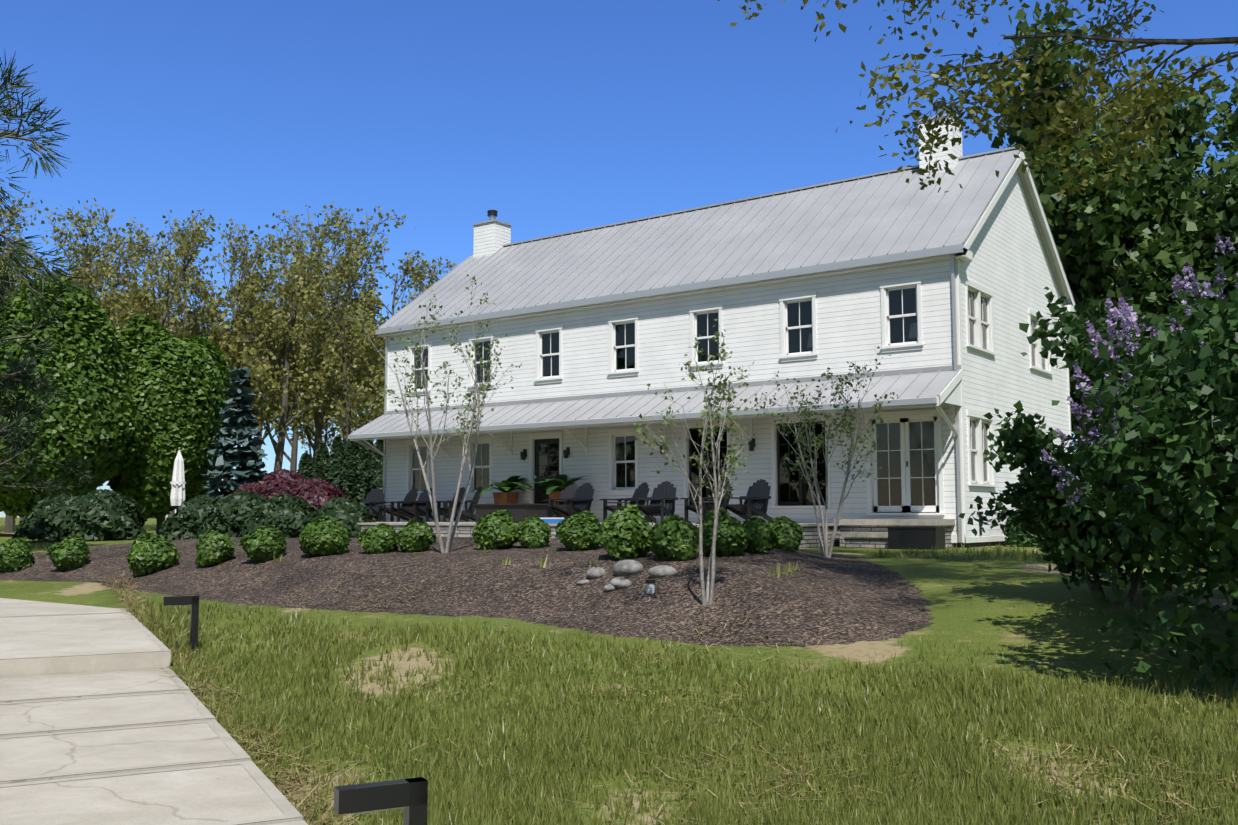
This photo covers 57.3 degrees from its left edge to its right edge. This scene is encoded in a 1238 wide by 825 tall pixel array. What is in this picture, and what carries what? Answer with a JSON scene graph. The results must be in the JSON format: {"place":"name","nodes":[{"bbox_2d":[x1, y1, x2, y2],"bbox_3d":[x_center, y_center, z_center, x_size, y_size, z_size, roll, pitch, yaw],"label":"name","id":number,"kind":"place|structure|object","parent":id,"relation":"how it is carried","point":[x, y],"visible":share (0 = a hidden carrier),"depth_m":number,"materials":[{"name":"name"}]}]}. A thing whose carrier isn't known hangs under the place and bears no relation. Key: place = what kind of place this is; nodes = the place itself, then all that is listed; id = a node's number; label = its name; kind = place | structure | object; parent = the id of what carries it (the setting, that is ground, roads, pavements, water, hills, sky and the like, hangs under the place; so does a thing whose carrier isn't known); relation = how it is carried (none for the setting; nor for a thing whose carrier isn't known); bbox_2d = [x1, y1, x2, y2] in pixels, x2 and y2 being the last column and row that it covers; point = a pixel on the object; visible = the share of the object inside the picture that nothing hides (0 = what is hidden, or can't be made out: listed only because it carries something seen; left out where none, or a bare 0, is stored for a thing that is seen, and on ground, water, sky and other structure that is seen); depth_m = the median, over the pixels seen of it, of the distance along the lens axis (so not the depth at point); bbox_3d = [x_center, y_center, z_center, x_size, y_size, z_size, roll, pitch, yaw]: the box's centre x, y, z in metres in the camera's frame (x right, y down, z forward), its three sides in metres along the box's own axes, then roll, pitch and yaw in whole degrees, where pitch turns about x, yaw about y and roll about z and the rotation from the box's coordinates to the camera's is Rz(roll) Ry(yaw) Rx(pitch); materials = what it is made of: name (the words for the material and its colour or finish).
{"place":"outdoors","nodes":[
{"label":"outdoors","id":0,"kind":"place"},
{"bbox_2d":[0,598,307,824],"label":"concrete path","id":1,"kind":"structure","parent":0,"point":[92,732],"depth_m":7.71,"materials":[{"name":"concrete"}]},
{"bbox_2d":[0,534,1237,824],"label":"lawn","id":2,"kind":"structure","parent":0,"point":[482,790],"depth_m":7.55,"materials":[{"name":"green plant"}]},
{"bbox_2d":[0,517,1237,824],"bbox_3d":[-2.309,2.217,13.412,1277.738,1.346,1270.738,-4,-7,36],"label":"ground","id":3,"kind":"structure","parent":0,"point":[1008,607],"depth_m":12.89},
{"bbox_2d":[0,537,34,572],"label":"shrub","id":4,"kind":"object","parent":3,"relation":"on","point":[16,553],"visible":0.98,"depth_m":21.93,"materials":[{"name":"green plant"}]},
{"bbox_2d":[0,195,42,532],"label":"woodland tree","id":5,"kind":"object","parent":3,"relation":"on","point":[9,523],"visible":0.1,"depth_m":45.29,"materials":[{"name":"green plant"}]},
{"bbox_2d":[1,191,42,288],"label":"woodland tree","id":6,"kind":"object","parent":3,"relation":"on","point":[21,204],"visible":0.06,"depth_m":56.76,"materials":[{"name":"green plant"}]},
{"bbox_2d":[0,51,86,320],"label":"pine","id":7,"kind":"object","parent":3,"relation":"on","point":[14,135],"visible":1,"depth_m":5.52,"materials":[{"name":"green plant"}]},
{"bbox_2d":[0,237,97,496],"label":"pine","id":8,"kind":"object","parent":3,"relation":"on","point":[8,432],"visible":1,"depth_m":27.10,"materials":[{"name":"green plant"}]},
{"bbox_2d":[11,493,105,541],"bbox_3d":[-15.896,3.022,32.391,2.442,1.475,2.558,-4,-7,36],"label":"rhododendron","id":9,"kind":"object","parent":3,"relation":"on","point":[48,517],"visible":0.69,"depth_m":31.65,"materials":[{"name":"green plant"}]},
{"bbox_2d":[46,534,89,569],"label":"boxwood","id":10,"kind":"object","parent":3,"relation":"on","point":[70,552],"visible":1,"depth_m":21.24,"materials":[{"name":"green plant"}]},
{"bbox_2d":[0,273,147,517],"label":"hornbeam","id":11,"kind":"object","parent":3,"relation":"on","point":[89,363],"visible":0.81,"depth_m":36.64,"materials":[{"name":"green plant"}]},
{"bbox_2d":[34,200,133,322],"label":"woodland tree","id":12,"kind":"object","parent":3,"relation":"on","point":[64,224],"depth_m":64.12,"materials":[{"name":"green plant"}]},
{"bbox_2d":[39,214,148,326],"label":"woodland tree","id":13,"kind":"object","parent":3,"relation":"on","point":[102,267],"visible":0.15,"depth_m":52.52,"materials":[{"name":"green plant"}]},
{"bbox_2d":[54,488,147,540],"bbox_3d":[-14.741,2.951,32.420,2.652,1.577,2.740,-4,-7,36],"label":"rhododendron","id":14,"kind":"object","parent":3,"relation":"on","point":[98,512],"visible":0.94,"depth_m":31.73,"materials":[{"name":"green plant"}]},
{"bbox_2d":[66,227,140,294],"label":"woodland tree","id":15,"kind":"object","parent":3,"relation":"on","point":[129,275],"visible":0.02,"depth_m":73.58,"materials":[{"name":"green plant"}]},
{"bbox_2d":[69,197,173,329],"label":"woodland tree","id":16,"kind":"object","parent":3,"relation":"on","point":[113,293],"visible":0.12,"depth_m":58.47,"materials":[{"name":"green plant"}]},
{"bbox_2d":[126,532,179,574],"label":"boxwood","id":17,"kind":"object","parent":3,"relation":"on","point":[148,553],"visible":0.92,"depth_m":19.69,"materials":[{"name":"green plant"}]},
{"bbox_2d":[102,210,227,358],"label":"woodland tree","id":18,"kind":"object","parent":3,"relation":"on","point":[133,300],"visible":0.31,"depth_m":51.70,"materials":[{"name":"green plant"}]},
{"bbox_2d":[106,314,232,534],"bbox_3d":[-16.357,0.594,40.925,5.316,7.994,4.826,-4,-7,36],"label":"hornbeam","id":19,"kind":"object","parent":3,"relation":"on","point":[178,386],"visible":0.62,"depth_m":39.25,"materials":[{"name":"green plant"}]},
{"bbox_2d":[116,209,227,334],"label":"woodland tree","id":20,"kind":"object","parent":3,"relation":"on","point":[144,239],"visible":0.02,"depth_m":65.50,"materials":[{"name":"green plant"}]},
{"bbox_2d":[163,596,198,650],"bbox_3d":[-4.682,2.315,12.094,0.355,0.700,0.075,3,-6,-27],"label":"path light","id":21,"kind":"object","parent":3,"relation":"on","point":[193,601],"visible":0.88,"depth_m":12.12,"materials":[{"name":"black paint"}]},
{"bbox_2d":[134,220,254,509],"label":"woodland tree","id":22,"kind":"object","parent":3,"relation":"on","point":[198,283],"visible":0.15,"depth_m":61.84,"materials":[{"name":"green plant"}]},
{"bbox_2d":[159,493,236,539],"bbox_3d":[-11.180,2.873,30.641,2.235,1.386,2.294,-4,-7,36],"label":"rhododendron","id":23,"kind":"object","parent":3,"relation":"on","point":[179,524],"visible":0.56,"depth_m":30.04,"materials":[{"name":"green plant"}]},
{"bbox_2d":[194,530,235,565],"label":"boxwood","id":24,"kind":"object","parent":3,"relation":"on","point":[222,546],"visible":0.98,"depth_m":19.22,"materials":[{"name":"green plant"}]},
{"bbox_2d":[193,490,267,538],"bbox_3d":[-9.926,2.772,30.046,2.475,1.474,2.534,-4,-7,36],"label":"rhododendron","id":25,"kind":"object","parent":3,"relation":"on","point":[229,512],"visible":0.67,"depth_m":29.41,"materials":[{"name":"green plant"}]},
{"bbox_2d":[201,367,268,498],"bbox_3d":[-12.740,1.375,37.815,3.273,5.929,3.287,-4,-7,36],"label":"blue spruce","id":26,"kind":"object","parent":3,"relation":"on","point":[246,461],"visible":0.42,"depth_m":37.52,"materials":[{"name":"green plant"}]},
{"bbox_2d":[179,218,303,491],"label":"woodland tree","id":27,"kind":"object","parent":3,"relation":"on","point":[226,346],"visible":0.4,"depth_m":54.57,"materials":[{"name":"green plant"}]},
{"bbox_2d":[207,230,294,492],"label":"woodland tree","id":28,"kind":"object","parent":3,"relation":"on","point":[234,289],"visible":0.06,"depth_m":63.96,"materials":[{"name":"green plant"}]},
{"bbox_2d":[238,524,286,560],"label":"boxwood","id":29,"kind":"object","parent":3,"relation":"on","point":[265,543],"visible":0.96,"depth_m":18.67,"materials":[{"name":"green plant"}]},
{"bbox_2d":[238,493,316,537],"bbox_3d":[-8.683,2.761,29.386,2.307,1.375,2.236,-4,-7,36],"label":"rhododendron","id":30,"kind":"object","parent":3,"relation":"on","point":[284,513],"visible":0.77,"depth_m":28.81,"materials":[{"name":"green plant"}]},
{"bbox_2d":[204,206,361,488],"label":"woodland tree","id":31,"kind":"object","parent":3,"relation":"on","point":[262,318],"visible":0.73,"depth_m":52.72,"materials":[{"name":"green plant"}]},
{"bbox_2d":[233,263,339,480],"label":"woodland tree","id":32,"kind":"object","parent":3,"relation":"on","point":[265,435],"depth_m":77.66,"materials":[{"name":"green plant"}]},
{"bbox_2d":[253,468,320,506],"bbox_3d":[-10.400,2.846,35.142,2.878,2.254,2.945,-4,-7,36],"label":"purple shrub","id":33,"kind":"object","parent":3,"relation":"on","point":[284,481],"visible":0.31,"depth_m":34.69,"materials":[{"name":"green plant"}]},
{"bbox_2d":[253,225,346,471],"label":"woodland tree","id":34,"kind":"object","parent":3,"relation":"on","point":[294,452],"visible":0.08,"depth_m":65.39,"materials":[{"name":"green plant"}]},
{"bbox_2d":[296,452,313,478],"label":"arborvitae","id":35,"kind":"object","parent":3,"relation":"on","point":[305,468],"visible":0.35,"depth_m":40.64,"materials":[{"name":"green plant"}]},
{"bbox_2d":[290,477,345,509],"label":"purple shrub","id":36,"kind":"object","parent":3,"relation":"on","point":[315,492],"visible":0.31,"depth_m":34.05,"materials":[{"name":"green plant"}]},
{"bbox_2d":[311,442,329,479],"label":"arborvitae","id":37,"kind":"object","parent":3,"relation":"on","point":[322,458],"visible":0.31,"depth_m":39.80,"materials":[{"name":"green plant"}]},
{"bbox_2d":[263,228,379,446],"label":"woodland tree","id":38,"kind":"object","parent":3,"relation":"on","point":[328,409],"visible":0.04,"depth_m":71.04,"materials":[{"name":"green plant"}]},
{"bbox_2d":[298,515,350,556],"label":"boxwood","id":39,"kind":"object","parent":3,"relation":"on","point":[326,535],"visible":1,"depth_m":18.27,"materials":[{"name":"green plant"}]},
{"bbox_2d":[292,302,364,461],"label":"woodland tree","id":40,"kind":"object","parent":3,"relation":"on","point":[312,436],"visible":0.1,"depth_m":90.44,"materials":[{"name":"green plant"}]},
{"bbox_2d":[279,220,384,448],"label":"woodland tree","id":41,"kind":"object","parent":3,"relation":"on","point":[333,371],"visible":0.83,"depth_m":52.11,"materials":[{"name":"green plant"}]},
{"bbox_2d":[323,436,344,487],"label":"arborvitae","id":42,"kind":"object","parent":3,"relation":"on","point":[334,463],"visible":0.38,"depth_m":39.42,"materials":[{"name":"green plant"}]},
{"bbox_2d":[300,496,375,537],"bbox_3d":[-7.056,2.752,28.819,2.056,1.289,2.091,-4,-7,36],"label":"rhododendron","id":43,"kind":"object","parent":3,"relation":"on","point":[348,513],"visible":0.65,"depth_m":28.46,"materials":[{"name":"green plant"}]},
{"bbox_2d":[270,201,415,463],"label":"woodland tree","id":44,"kind":"object","parent":3,"relation":"on","point":[318,419],"visible":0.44,"depth_m":57.97,"materials":[{"name":"green plant"}]},
{"bbox_2d":[313,277,381,443],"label":"woodland tree","id":45,"kind":"object","parent":3,"relation":"on","point":[354,412],"visible":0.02,"depth_m":82.22,"materials":[{"name":"green plant"}]},
{"bbox_2d":[338,432,359,498],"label":"arborvitae","id":46,"kind":"object","parent":3,"relation":"on","point":[348,465],"visible":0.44,"depth_m":39.00,"materials":[{"name":"green plant"}]},
{"bbox_2d":[348,440,374,501],"bbox_3d":[-8.687,2.466,38.809,1.454,3.680,1.454,-4,-7,36],"label":"arborvitae","id":47,"kind":"object","parent":3,"relation":"on","point":[363,464],"visible":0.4,"depth_m":38.59,"materials":[{"name":"green plant"}]},
{"bbox_2d":[361,440,383,521],"bbox_3d":[-8.120,2.525,38.400,1.434,3.488,1.424,-4,-7,36],"label":"arborvitae","id":48,"kind":"object","parent":3,"relation":"on","point":[375,475],"visible":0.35,"depth_m":38.21,"materials":[{"name":"green plant"}]},
{"bbox_2d":[315,239,432,424],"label":"woodland tree","id":49,"kind":"object","parent":3,"relation":"on","point":[407,270],"visible":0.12,"depth_m":58.52,"materials":[{"name":"green plant"}]},
{"bbox_2d":[357,523,398,553],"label":"shrub","id":50,"kind":"object","parent":3,"relation":"on","point":[378,538],"visible":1,"depth_m":18.06,"materials":[{"name":"green plant"}]},
{"bbox_2d":[334,777,427,824],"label":"path light","id":51,"kind":"object","parent":3,"relation":"on","point":[409,796],"visible":1,"depth_m":4.45,"materials":[{"name":"black paint"}]},
{"bbox_2d":[372,252,440,420],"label":"woodland tree","id":52,"kind":"object","parent":3,"relation":"on","point":[429,270],"visible":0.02,"depth_m":60.03,"materials":[{"name":"green plant"}]},
{"bbox_2d":[358,256,456,422],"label":"woodland tree","id":53,"kind":"object","parent":3,"relation":"on","point":[439,272],"visible":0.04,"depth_m":69.56,"materials":[{"name":"green plant"}]},
{"bbox_2d":[394,518,436,552],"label":"boxwood","id":54,"kind":"object","parent":3,"relation":"on","point":[413,535],"visible":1,"depth_m":17.94,"materials":[{"name":"green plant"}]},
{"bbox_2d":[342,274,521,552],"bbox_3d":[-2.978,0.041,17.971,2.972,4.415,2.405,1,-5,-8],"label":"young tree","id":55,"kind":"object","parent":3,"relation":"on","point":[450,536],"visible":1,"depth_m":17.85,"materials":[{"name":"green plant"}]},
{"bbox_2d":[472,510,518,549],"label":"boxwood","id":56,"kind":"object","parent":3,"relation":"on","point":[494,530],"visible":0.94,"depth_m":17.72,"materials":[{"name":"green plant"}]},
{"bbox_2d":[513,515,551,547],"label":"shrub","id":57,"kind":"object","parent":3,"relation":"on","point":[531,532],"visible":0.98,"depth_m":17.62,"materials":[{"name":"green plant"}]},
{"bbox_2d":[556,510,600,550],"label":"boxwood","id":58,"kind":"object","parent":3,"relation":"on","point":[577,532],"visible":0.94,"depth_m":16.81,"materials":[{"name":"green plant"}]},
{"bbox_2d":[586,567,605,578],"bbox_3d":[-0.293,2.065,14.556,0.285,0.166,0.232,4,-7,-39],"label":"boulder","id":59,"kind":"object","parent":3,"relation":"on","point":[595,573],"visible":0.81,"depth_m":14.46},
{"bbox_2d":[610,577,631,588],"bbox_3d":[0.024,2.104,13.889,0.278,0.166,0.338,-2,-6,23],"label":"boulder","id":60,"kind":"object","parent":3,"relation":"on","point":[618,583],"visible":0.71,"depth_m":13.76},
{"bbox_2d":[289,516,954,547],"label":"porch floor","id":61,"kind":"structure","parent":3,"relation":"on","point":[861,533],"depth_m":23.87,"materials":[{"name":"wood"}]},
{"bbox_2d":[360,489,384,519],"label":"adirondack chair","id":62,"kind":"object","parent":61,"relation":"on","point":[373,497],"visible":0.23,"depth_m":33.02,"materials":[{"name":"black paint"}]},
{"bbox_2d":[377,488,418,521],"bbox_3d":[-6.266,2.638,32.391,1.040,0.968,0.878,5,-7,-43],"label":"adirondack chair","id":63,"kind":"object","parent":61,"relation":"on","point":[411,495],"visible":0.56,"depth_m":32.40,"materials":[{"name":"black paint"}]},
{"bbox_2d":[393,488,433,521],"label":"adirondack chair","id":64,"kind":"object","parent":61,"relation":"on","point":[417,509],"visible":0.75,"depth_m":31.63,"materials":[{"name":"black paint"}]},
{"bbox_2d":[424,487,468,521],"bbox_3d":[-4.734,2.533,31.253,1.040,0.968,0.878,4,-7,-38],"label":"adirondack chair","id":65,"kind":"object","parent":61,"relation":"on","point":[440,508],"visible":0.38,"depth_m":31.20,"materials":[{"name":"black paint"}]},
{"bbox_2d":[441,486,482,521],"bbox_3d":[-4.151,2.447,30.308,1.040,0.968,0.878,2,-6,-23],"label":"adirondack chair","id":66,"kind":"object","parent":61,"relation":"on","point":[468,513],"visible":0.85,"depth_m":30.32,"materials":[{"name":"black paint"}]},
{"bbox_2d":[469,475,542,503],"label":"planter fern","id":67,"kind":"object","parent":61,"relation":"on","point":[506,495],"visible":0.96,"depth_m":30.57,"materials":[{"name":"green plant"}]},
{"bbox_2d":[375,501,713,523],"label":"patio tables","id":68,"kind":"object","parent":61,"relation":"on","point":[520,512],"visible":0.6,"depth_m":26.49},
{"bbox_2d":[527,474,583,518],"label":"planter fern","id":69,"kind":"object","parent":61,"relation":"on","point":[559,483],"visible":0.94,"depth_m":29.40,"materials":[{"name":"green plant"}]},
{"bbox_2d":[543,484,578,517],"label":"adirondack chair","id":70,"kind":"object","parent":61,"relation":"on","point":[569,491],"visible":0.27,"depth_m":28.82,"materials":[{"name":"black paint"}]},
{"bbox_2d":[546,483,594,520],"bbox_3d":[-1.079,2.161,27.188,0.878,0.968,1.040,-4,-7,38],"label":"adirondack chair","id":71,"kind":"object","parent":61,"relation":"on","point":[581,500],"visible":0.77,"depth_m":27.26,"materials":[{"name":"black paint"}]},
{"bbox_2d":[599,482,651,522],"bbox_3d":[0.212,2.130,26.842,1.040,0.968,0.878,3,-6,-33],"label":"adirondack chair","id":72,"kind":"object","parent":61,"relation":"on","point":[642,491],"visible":0.46,"depth_m":26.86,"materials":[{"name":"black paint"}]},
{"bbox_2d":[630,481,678,522],"bbox_3d":[0.882,2.039,25.858,0.878,0.968,1.040,-3,-6,27],"label":"adirondack chair","id":73,"kind":"object","parent":61,"relation":"on","point":[665,491],"visible":0.92,"depth_m":26.01,"materials":[{"name":"black paint"}]},
{"bbox_2d":[680,482,731,520],"bbox_3d":[2.051,2.006,25.486,1.040,0.968,0.878,4,-7,-38],"label":"adirondack chair","id":74,"kind":"object","parent":61,"relation":"on","point":[709,507],"visible":0.48,"depth_m":25.44,"materials":[{"name":"black paint"}]},
{"bbox_2d":[722,479,772,520],"bbox_3d":[2.818,1.920,24.550,0.878,0.968,1.040,-5,-7,41],"label":"adirondack chair","id":75,"kind":"object","parent":61,"relation":"on","point":[757,497],"visible":0.85,"depth_m":24.61,"materials":[{"name":"black paint"}]},
{"bbox_2d":[598,504,653,559],"bbox_3d":[0.093,1.649,15.615,0.842,0.775,0.846,1,-5,-11],"label":"boxwood","id":76,"kind":"object","parent":3,"relation":"on","point":[624,532],"visible":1,"depth_m":15.32,"materials":[{"name":"green plant"}]},
{"bbox_2d":[612,560,642,575],"bbox_3d":[0.110,1.994,14.399,0.413,0.247,0.307,-2,-6,24],"label":"boulder","id":77,"kind":"object","parent":3,"relation":"on","point":[626,567],"visible":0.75,"depth_m":14.28,"materials":[{"name":"stone"}]},
{"bbox_2d":[648,565,676,577],"bbox_3d":[0.536,1.968,13.942,0.362,0.178,0.236,3,-6,-26],"label":"boulder","id":78,"kind":"object","parent":3,"relation":"on","point":[659,571],"visible":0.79,"depth_m":13.86,"materials":[{"name":"stone"}]},
{"bbox_2d":[93,571,1237,824],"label":"dry straw","id":79,"kind":"object","parent":3,"relation":"on","point":[287,787],"visible":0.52,"depth_m":7.12,"materials":[{"name":"plant"}]},
{"bbox_2d":[649,515,698,560],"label":"boxwood","id":80,"kind":"object","parent":3,"relation":"on","point":[674,537],"visible":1,"depth_m":14.81,"materials":[{"name":"green plant"}]},
{"bbox_2d":[633,319,754,605],"bbox_3d":[0.991,0.575,12.354,1.343,3.120,1.645,-4,-7,36],"label":"young tree","id":81,"kind":"object","parent":3,"relation":"on","point":[708,414],"visible":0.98,"depth_m":12.40,"materials":[{"name":"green plant"}]},
{"bbox_2d":[348,101,1075,547],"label":"house","id":82,"kind":"structure","parent":3,"relation":"on","point":[936,295],"depth_m":28.28,"materials":[{"name":"wood"}]},
{"bbox_2d":[698,507,747,556],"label":"boxwood","id":83,"kind":"object","parent":3,"relation":"on","point":[731,537],"visible":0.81,"depth_m":15.02,"materials":[{"name":"green plant"}]},
{"bbox_2d":[742,516,780,553],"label":"boxwood","id":84,"kind":"object","parent":3,"relation":"on","point":[762,537],"visible":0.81,"depth_m":15.62,"materials":[{"name":"green plant"}]},
{"bbox_2d":[767,516,802,551],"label":"boxwood","id":85,"kind":"object","parent":3,"relation":"on","point":[789,532],"visible":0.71,"depth_m":17.21,"materials":[{"name":"green plant"}]},
{"bbox_2d":[750,346,897,557],"bbox_3d":[3.006,0.613,17.934,2.449,3.416,2.002,-4,-7,36],"label":"young tree","id":86,"kind":"object","parent":3,"relation":"on","point":[805,412],"visible":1,"depth_m":17.80,"materials":[{"name":"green plant"}]},
{"bbox_2d":[886,526,945,549],"bbox_3d":[5.992,2.549,22.825,1.040,0.500,0.540,-4,-7,36],"label":"black box","id":87,"kind":"object","parent":3,"relation":"on","point":[912,537],"visible":0.82,"depth_m":22.61,"materials":[{"name":"black paint"}]},
{"bbox_2d":[717,0,1237,195],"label":"tree","id":88,"kind":"object","parent":3,"relation":"on","point":[1122,96],"visible":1,"depth_m":12.32,"materials":[{"name":"green plant"}]},
{"bbox_2d":[1002,509,1043,546],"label":"foundation shrub","id":89,"kind":"object","parent":3,"relation":"on","point":[1011,533],"visible":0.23,"depth_m":24.35,"materials":[{"name":"green plant"}]},
{"bbox_2d":[1006,137,1150,447],"bbox_3d":[16.458,-3.126,39.264,6.820,15.297,8.356,-4,-6,35],"label":"leafy tree","id":90,"kind":"object","parent":3,"relation":"on","point":[1074,421],"depth_m":38.91,"materials":[{"name":"green plant"}]},
{"bbox_2d":[958,400,1217,604],"bbox_3d":[5.390,1.002,12.342,2.294,2.306,2.715,3,-6,-28],"label":"lilac","id":91,"kind":"object","parent":3,"relation":"on","point":[1033,494],"visible":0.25,"depth_m":12.44,"materials":[{"name":"green plant"}]},
{"bbox_2d":[978,0,1228,423],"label":"leafy tree","id":92,"kind":"object","parent":3,"relation":"on","point":[1132,236],"visible":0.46,"depth_m":34.82,"materials":[{"name":"green plant"}]},
{"bbox_2d":[1019,234,1237,606],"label":"lilac","id":93,"kind":"object","parent":3,"relation":"on","point":[1070,323],"visible":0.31,"depth_m":10.09,"materials":[{"name":"green plant"}]},
{"bbox_2d":[1041,274,1237,688],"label":"lilac","id":94,"kind":"object","parent":3,"relation":"on","point":[1160,442],"visible":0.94,"depth_m":8.31,"materials":[{"name":"green plant"}]},
{"bbox_2d":[1093,53,1233,419],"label":"leafy tree","id":95,"kind":"object","parent":3,"relation":"on","point":[1190,120],"visible":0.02,"depth_m":40.07,"materials":[{"name":"green plant"}]},
{"bbox_2d":[1184,82,1237,328],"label":"leafy tree","id":96,"kind":"object","parent":3,"relation":"on","point":[1224,203],"visible":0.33,"depth_m":34.44,"materials":[{"name":"green plant"}]},
{"bbox_2d":[0,0,1237,516],"label":"sky","id":97,"kind":"structure","parent":0,"point":[553,117],"materials":[{"name":"blue"}]},
{"bbox_3d":[-4.732,2.953,26.271,18.950,0.209,1.070,-4,-7,36],"label":"gravel walk","id":98,"kind":"object","parent":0,"visible":0},
{"bbox_2d":[170,447,185,539],"bbox_3d":[-12.239,2.252,31.449,0.500,2.570,0.500,-4,-7,36],"label":"patio umbrella","id":99,"kind":"object","parent":98,"relation":"on","point":[177,495],"visible":0.79,"depth_m":31.38,"materials":[{"name":"fabric"}]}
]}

